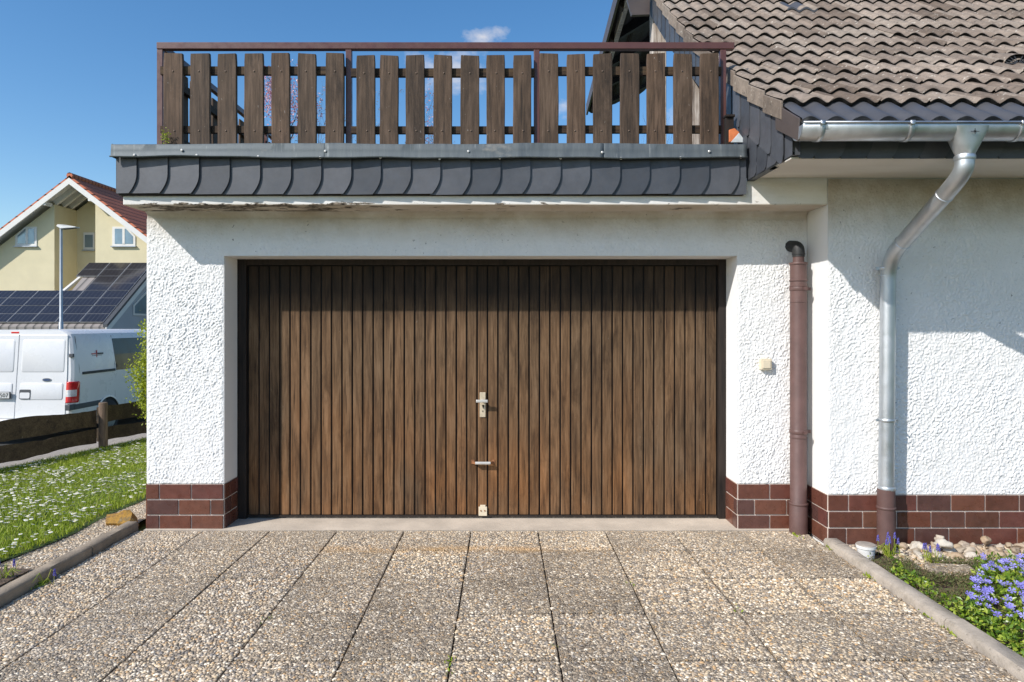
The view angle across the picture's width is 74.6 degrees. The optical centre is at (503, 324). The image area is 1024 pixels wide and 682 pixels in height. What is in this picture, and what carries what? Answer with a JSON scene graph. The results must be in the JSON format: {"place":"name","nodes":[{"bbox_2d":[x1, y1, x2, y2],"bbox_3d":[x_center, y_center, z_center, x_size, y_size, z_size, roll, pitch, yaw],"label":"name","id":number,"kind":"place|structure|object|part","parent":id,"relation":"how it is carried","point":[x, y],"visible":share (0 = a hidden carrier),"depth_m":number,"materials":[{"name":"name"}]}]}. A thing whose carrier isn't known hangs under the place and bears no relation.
{"place":"outdoors","nodes":[
{"label":"outdoors","id":0,"kind":"place"},
{"bbox_2d":[0,437,146,561],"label":"lawn","id":1,"kind":"structure","parent":0,"point":[97,518],"depth_m":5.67,"materials":[{"name":"green plant"}]},
{"bbox_2d":[0,568,31,584],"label":"soil patch","id":2,"kind":"object","parent":1,"relation":"on","point":[3,580],"visible":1,"depth_m":4.08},
{"bbox_2d":[0,559,24,578],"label":"grape hyacinth","id":3,"kind":"object","parent":2,"relation":"on","point":[10,570],"visible":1,"depth_m":4.02,"materials":[{"name":"green plant"}]},
{"bbox_2d":[0,437,146,553],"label":"daisies","id":4,"kind":"object","parent":1,"relation":"on","point":[36,501],"visible":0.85,"depth_m":6.18,"materials":[{"name":"white plant"}]},
{"bbox_2d":[122,319,146,427],"bbox_3d":[-4.250,0.644,8.480,1.102,1.804,1.083,0,0,0],"label":"shrub","id":5,"kind":"object","parent":1,"relation":"on","point":[142,384],"visible":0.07,"depth_m":8.35,"materials":[{"name":"green plant"}]},
{"bbox_2d":[0,433,146,467],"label":"path","id":6,"kind":"structure","parent":0,"point":[72,450],"depth_m":8.27,"materials":[{"name":"grey concrete"}]},
{"bbox_2d":[0,401,146,462],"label":"plank fence","id":7,"kind":"object","parent":6,"relation":"on","point":[103,414],"visible":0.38,"depth_m":7.77,"materials":[{"name":"brown wood"}]},
{"bbox_2d":[0,416,146,445],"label":"road","id":8,"kind":"structure","parent":0,"point":[131,420],"depth_m":12.61,"materials":[{"name":"grey asphalt"}]},
{"bbox_2d":[57,224,79,328],"bbox_3d":[-11.664,-0.296,18.006,0.508,4.753,0.207,0,0,-5],"label":"street lamp","id":9,"kind":"object","parent":8,"relation":"on","point":[62,227],"visible":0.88,"depth_m":17.97,"materials":[{"name":"white metal"}]},
{"bbox_2d":[0,329,146,431],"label":"parked van","id":10,"kind":"object","parent":8,"relation":"on","point":[54,371],"visible":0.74,"depth_m":11.59,"materials":[{"name":"white paint"}]},
{"bbox_3d":[-8.783,0.885,11.539,0.854,1.430,0.148,0,0,0],"label":"rear door","id":11,"kind":"part","parent":10,"relation":"part of","materials":[{"name":"white paint"}]},
{"bbox_3d":[-7.917,0.885,11.539,0.854,1.430,0.148,0,0,0],"label":"rear door","id":12,"kind":"part","parent":10,"relation":"part of","materials":[{"name":"white paint"}]},
{"bbox_3d":[-7.410,0.560,13.375,0.101,0.600,1.250,0,0,0],"label":"side window","id":13,"kind":"part","parent":10,"relation":"part of","materials":[{"name":"grey glass"}]},
{"bbox_2d":[1,519,145,562],"bbox_3d":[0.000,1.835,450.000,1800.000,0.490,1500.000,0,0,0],"label":"ground","id":14,"kind":"structure","parent":0,"point":[142,525],"depth_m":5.29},
{"bbox_2d":[0,521,137,607],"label":"kerb","id":15,"kind":"structure","parent":14,"relation":"on","point":[15,589],"depth_m":4.24,"materials":[{"name":"concrete"}]},
{"bbox_2d":[0,500,145,585],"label":"border strip","id":16,"kind":"object","parent":14,"relation":"on","point":[62,550],"visible":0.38,"depth_m":4.63,"materials":[{"name":"beige gravel"}]},
{"bbox_2d":[0,499,145,586],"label":"border pebbles","id":17,"kind":"object","parent":16,"relation":"on","point":[142,502],"visible":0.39,"depth_m":4.66,"materials":[{"name":"beige gravel"}]},
{"bbox_2d":[105,510,138,525],"bbox_3d":[-2.933,1.501,5.170,0.262,0.147,0.162,0,0,0],"label":"rock","id":18,"kind":"object","parent":16,"relation":"on","point":[119,518],"visible":0.69,"depth_m":5.13,"materials":[{"name":"yellow stone"}]},
{"bbox_2d":[0,172,146,329],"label":"yellow house","id":19,"kind":"structure","parent":14,"relation":"on","point":[105,265],"depth_m":28.26,"materials":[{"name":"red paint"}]},
{"bbox_2d":[13,227,37,246],"bbox_3d":[-20.100,-3.694,28.265,0.983,0.859,0.130,0,0,0],"label":"window","id":20,"kind":"structure","parent":19,"relation":"in","point":[27,237],"depth_m":28.26,"materials":[{"name":"glass"}]},
{"bbox_2d":[82,232,94,250],"bbox_3d":[-18.364,-3.676,29.745,0.562,0.816,0.130,0,0,0],"label":"window","id":21,"kind":"structure","parent":19,"relation":"in","point":[88,237],"depth_m":29.75,"materials":[{"name":"grey glass"}]},
{"bbox_2d":[110,227,136,246],"bbox_3d":[-15.983,-3.694,28.265,1.050,0.859,0.130,0,0,0],"label":"window","id":22,"kind":"structure","parent":19,"relation":"in","point":[121,236],"depth_m":28.26,"materials":[{"name":"white paint"}]},
{"bbox_2d":[133,290,146,315],"bbox_3d":[-14.336,-0.960,26.650,0.037,1.200,1.300,0,0,0],"label":"window","id":23,"kind":"structure","parent":19,"relation":"in","point":[140,306],"depth_m":26.57,"materials":[{"name":"glass"}]},
{"bbox_2d":[264,59,324,139],"bbox_3d":[-4.288,-1.897,14.841,2.613,7.000,3.252,0,0,22],"label":"blossom tree","id":24,"kind":"object","parent":14,"relation":"on","point":[269,95],"visible":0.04,"depth_m":13.71,"materials":[{"name":"pink plant"}]},
{"bbox_2d":[291,81,355,142],"bbox_3d":[-4.568,-2.370,17.131,1.925,7.926,2.198,0,0,0],"label":"weeping tree","id":25,"kind":"object","parent":14,"relation":"on","point":[321,124],"visible":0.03,"depth_m":17.18,"materials":[{"name":"brown plant"}]},
{"bbox_2d":[425,78,453,143],"bbox_3d":[-2.278,-2.804,20.170,2.201,8.792,1.704,0,0,45],"label":"birch","id":26,"kind":"object","parent":14,"relation":"on","point":[430,137],"visible":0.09,"depth_m":19.81,"materials":[{"name":"brown plant"}]},
{"bbox_2d":[143,517,788,532],"bbox_3d":[-0.235,1.559,5.231,4.930,0.042,0.400,0,0,0],"label":"threshold strip","id":27,"kind":"object","parent":14,"relation":"on","point":[537,524],"visible":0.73,"depth_m":5.18,"materials":[{"name":"concrete"}]},
{"bbox_2d":[109,0,1023,551],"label":"house","id":28,"kind":"structure","parent":14,"relation":"on","point":[799,310],"depth_m":5.07,"materials":[{"name":"white paint"}]},
{"bbox_2d":[159,127,170,143],"bbox_3d":[-2.471,-1.371,4.902,0.079,0.132,0.049,0,0,15],"label":"sprig","id":29,"kind":"object","parent":28,"relation":"on","point":[164,135],"visible":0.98,"depth_m":4.90,"materials":[{"name":"green plant"}]},
{"bbox_2d":[157,42,733,143],"bbox_3d":[-0.449,-1.625,8.116,4.313,0.931,6.369,0,0,0],"label":"terrace railing","id":30,"kind":"object","parent":28,"relation":"on","point":[212,121],"visible":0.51,"depth_m":4.94,"materials":[{"name":"brown wood"}]},
{"bbox_2d":[237,259,725,518],"bbox_3d":[-0.174,0.510,5.343,3.874,2.059,0.114,0,0,0],"label":"garage door","id":31,"kind":"structure","parent":28,"relation":"in","point":[366,387],"depth_m":5.35,"materials":[{"name":"wood"}]},
{"bbox_2d":[723,114,734,143],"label":"timber block","id":32,"kind":"structure","parent":28,"relation":"on","point":[728,122],"depth_m":4.93,"materials":[{"name":"brown wood"}]},
{"bbox_2d":[729,128,738,141],"bbox_3d":[1.669,-1.372,4.870,0.069,0.097,0.020,0,0,0],"label":"tile shard","id":33,"kind":"object","parent":28,"relation":"on","point":[734,132],"visible":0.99,"depth_m":4.86,"materials":[{"name":"ceramic"}]},
{"bbox_2d":[731,133,742,142],"bbox_3d":[1.688,-1.345,4.836,0.109,0.068,0.012,0,0,0],"label":"sheet offcut","id":34,"kind":"object","parent":28,"relation":"on","point":[738,138],"visible":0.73,"depth_m":4.83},
{"bbox_2d":[824,538,1023,681],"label":"kerb","id":35,"kind":"structure","parent":14,"relation":"on","point":[999,654],"depth_m":3.51,"materials":[{"name":"concrete"}]},
{"bbox_2d":[0,0,673,227],"label":"sky","id":36,"kind":"structure","parent":0,"point":[78,78],"materials":[{"name":"blue"}]},
{"bbox_2d":[0,530,1020,681],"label":"driveway","id":37,"kind":"structure","parent":0,"point":[539,591],"depth_m":3.53,"materials":[{"name":"beige gravel"}]},
{"bbox_2d":[34,569,56,584],"bbox_3d":[-2.719,1.491,3.974,0.147,0.099,0.148,0,0,44],"label":"grape hyacinth","id":38,"kind":"object","parent":37,"relation":"on","point":[54,572],"visible":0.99,"depth_m":3.97,"materials":[{"name":"green plant"}]},
{"bbox_2d":[31,532,956,674],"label":"weeds","id":39,"kind":"object","parent":37,"relation":"on","point":[866,574],"visible":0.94,"depth_m":3.92,"materials":[{"name":"green plant"}]},
{"bbox_2d":[873,553,1023,655],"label":"flower bed soil","id":40,"kind":"structure","parent":0,"point":[996,606],"depth_m":3.81,"materials":[{"name":"brown soil"}]},
{"bbox_2d":[856,541,875,559],"bbox_3d":[2.426,1.514,4.500,0.123,0.093,0.123,0,0,0],"label":"drain pot","id":41,"kind":"object","parent":40,"relation":"on","point":[865,548],"visible":0.92,"depth_m":4.46,"materials":[{"name":"white plastic"}]},
{"bbox_2d":[875,532,905,557],"bbox_3d":[2.598,1.476,4.547,0.235,0.171,0.158,0,0,0],"label":"grape hyacinth","id":42,"kind":"object","parent":40,"relation":"on","point":[887,553],"visible":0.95,"depth_m":4.51,"materials":[{"name":"green plant"}]},
{"bbox_2d":[848,544,1023,568],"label":"bed gravel","id":43,"kind":"structure","parent":40,"relation":"on","point":[908,552],"depth_m":4.55,"materials":[{"name":"beige gravel"}]},
{"bbox_2d":[897,542,908,549],"bbox_3d":[2.770,1.536,4.666,0.058,0.052,0.076,0,0,-44],"label":"river stone","id":44,"kind":"object","parent":43,"relation":"on","point":[903,545],"visible":0.9,"depth_m":4.64,"materials":[{"name":"beige stone"}]},
{"bbox_2d":[909,541,920,548],"bbox_3d":[2.852,1.540,4.665,0.112,0.054,0.060,-22,-4,-21],"label":"river stone","id":45,"kind":"object","parent":43,"relation":"on","point":[913,544],"visible":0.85,"depth_m":4.66,"materials":[{"name":"beige stone"}]},
{"bbox_2d":[913,550,922,558],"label":"river stone","id":46,"kind":"object","parent":43,"relation":"on","point":[918,554],"visible":0.88,"depth_m":4.49,"materials":[{"name":"white stone"}]},
{"bbox_2d":[917,543,945,562],"bbox_3d":[2.804,1.491,4.369,0.156,0.141,0.193,0,0,15],"label":"grape hyacinth","id":47,"kind":"object","parent":43,"relation":"on","point":[924,546],"visible":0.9,"depth_m":4.39,"materials":[{"name":"green plant"}]},
{"bbox_2d":[933,539,953,548],"bbox_3d":[2.981,1.483,4.558,0.119,0.061,0.074,3,-1,40],"label":"river stone","id":48,"kind":"object","parent":43,"relation":"on","point":[943,543],"visible":0.94,"depth_m":4.54,"materials":[{"name":"white stone"}]},
{"bbox_2d":[943,547,956,552],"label":"river stone","id":49,"kind":"object","parent":43,"relation":"on","point":[946,550],"visible":0.48,"depth_m":4.56,"materials":[{"name":"grey stone"}]},
{"bbox_2d":[945,552,955,557],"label":"river stone","id":50,"kind":"object","parent":43,"relation":"on","point":[949,554],"visible":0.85,"depth_m":4.49,"materials":[{"name":"beige stone"}]},
{"bbox_2d":[953,544,962,548],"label":"river stone","id":51,"kind":"object","parent":43,"relation":"on","point":[957,545],"visible":0.6,"depth_m":4.63,"materials":[{"name":"beige stone"}]},
{"bbox_2d":[951,552,965,559],"bbox_3d":[3.039,1.548,4.495,0.066,0.055,0.099,0,0,-37],"label":"river stone","id":52,"kind":"object","parent":43,"relation":"on","point":[958,554],"visible":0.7,"depth_m":4.47,"materials":[{"name":"beige stone"}]},
{"bbox_2d":[955,547,966,552],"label":"river stone","id":53,"kind":"object","parent":43,"relation":"on","point":[960,549],"visible":0.74,"depth_m":4.57,"materials":[{"name":"beige stone"}]},
{"bbox_2d":[958,541,969,546],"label":"river stone","id":54,"kind":"object","parent":43,"relation":"on","point":[964,543],"visible":0.62,"depth_m":4.66,"materials":[{"name":"beige stone"}]},
{"bbox_2d":[963,546,975,552],"bbox_3d":[3.162,1.540,4.579,0.099,0.059,0.061,-7,11,16],"label":"river stone","id":55,"kind":"object","parent":43,"relation":"on","point":[970,548],"visible":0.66,"depth_m":4.56,"materials":[{"name":"beige stone"}]},
{"bbox_2d":[964,551,977,556],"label":"river stone","id":56,"kind":"object","parent":43,"relation":"on","point":[970,554],"visible":0.72,"depth_m":4.49,"materials":[{"name":"white stone"}]},
{"bbox_2d":[986,550,995,557],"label":"river stone","id":57,"kind":"object","parent":43,"relation":"on","point":[989,552],"visible":0.44,"depth_m":4.49,"materials":[{"name":"beige stone"}]},
{"bbox_2d":[994,550,1006,556],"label":"river stone","id":58,"kind":"object","parent":43,"relation":"on","point":[1001,553],"visible":0.48,"depth_m":4.49,"materials":[{"name":"beige stone"}]},
{"bbox_2d":[1005,542,1012,547],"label":"river stone","id":59,"kind":"object","parent":43,"relation":"on","point":[1008,544],"visible":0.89,"depth_m":4.65,"materials":[{"name":"beige stone"}]},
{"bbox_2d":[1010,547,1020,553],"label":"river stone","id":60,"kind":"object","parent":43,"relation":"on","point":[1015,550],"visible":0.69,"depth_m":4.55,"materials":[{"name":"beige stone"}]},
{"bbox_2d":[1013,543,1023,548],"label":"river stone","id":61,"kind":"object","parent":43,"relation":"on","point":[1020,545],"visible":0.78,"depth_m":4.65,"materials":[{"name":"beige stone"}]},
{"bbox_2d":[867,552,1023,656],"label":"edge weeds","id":62,"kind":"object","parent":40,"relation":"on","point":[1011,638],"visible":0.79,"depth_m":3.51,"materials":[{"name":"green plant"}]},
{"bbox_2d":[868,556,1023,614],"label":"creeping herb","id":63,"kind":"object","parent":40,"relation":"on","point":[959,581],"visible":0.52,"depth_m":4.01,"materials":[{"name":"green plant"}]},
{"bbox_2d":[923,563,976,575],"bbox_3d":[2.775,1.525,4.180,0.293,0.030,0.153,0,0,6],"label":"stepping slab","id":64,"kind":"object","parent":40,"relation":"on","point":[937,568],"depth_m":4.16,"materials":[{"name":"grey stone"}]},
{"bbox_2d":[970,545,981,553],"bbox_3d":[3.226,1.544,4.581,0.059,0.049,0.109,20,10,-19],"label":"river stone","id":65,"kind":"object","parent":40,"relation":"on","point":[978,550],"visible":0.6,"depth_m":4.57,"materials":[{"name":"beige stone"}]},
{"bbox_2d":[944,549,1023,638],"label":"periwinkle","id":66,"kind":"object","parent":40,"relation":"on","point":[1013,620],"depth_m":3.61,"materials":[{"name":"purple plant"}]},
{"bbox_2d":[988,546,997,551],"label":"river stone","id":67,"kind":"object","parent":40,"relation":"on","point":[992,548],"visible":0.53,"depth_m":4.57,"materials":[{"name":"beige stone"}]},
{"label":"river stone","id":68,"kind":"object","parent":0,"visible":0},
{"bbox_2d":[934,535,944,540],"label":"river stone","id":69,"kind":"object","parent":68,"relation":"on","point":[939,537],"visible":0.51,"depth_m":4.65,"materials":[{"name":"white stone"}]},
{"label":"river stone","id":70,"kind":"object","parent":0,"visible":0},
{"bbox_2d":[980,535,991,544],"bbox_3d":[3.329,1.485,4.643,0.067,0.063,0.092,-28,-5,43],"label":"river stone","id":71,"kind":"object","parent":70,"relation":"on","point":[986,540],"visible":1,"depth_m":4.62,"materials":[{"name":"beige stone"}]}
]}

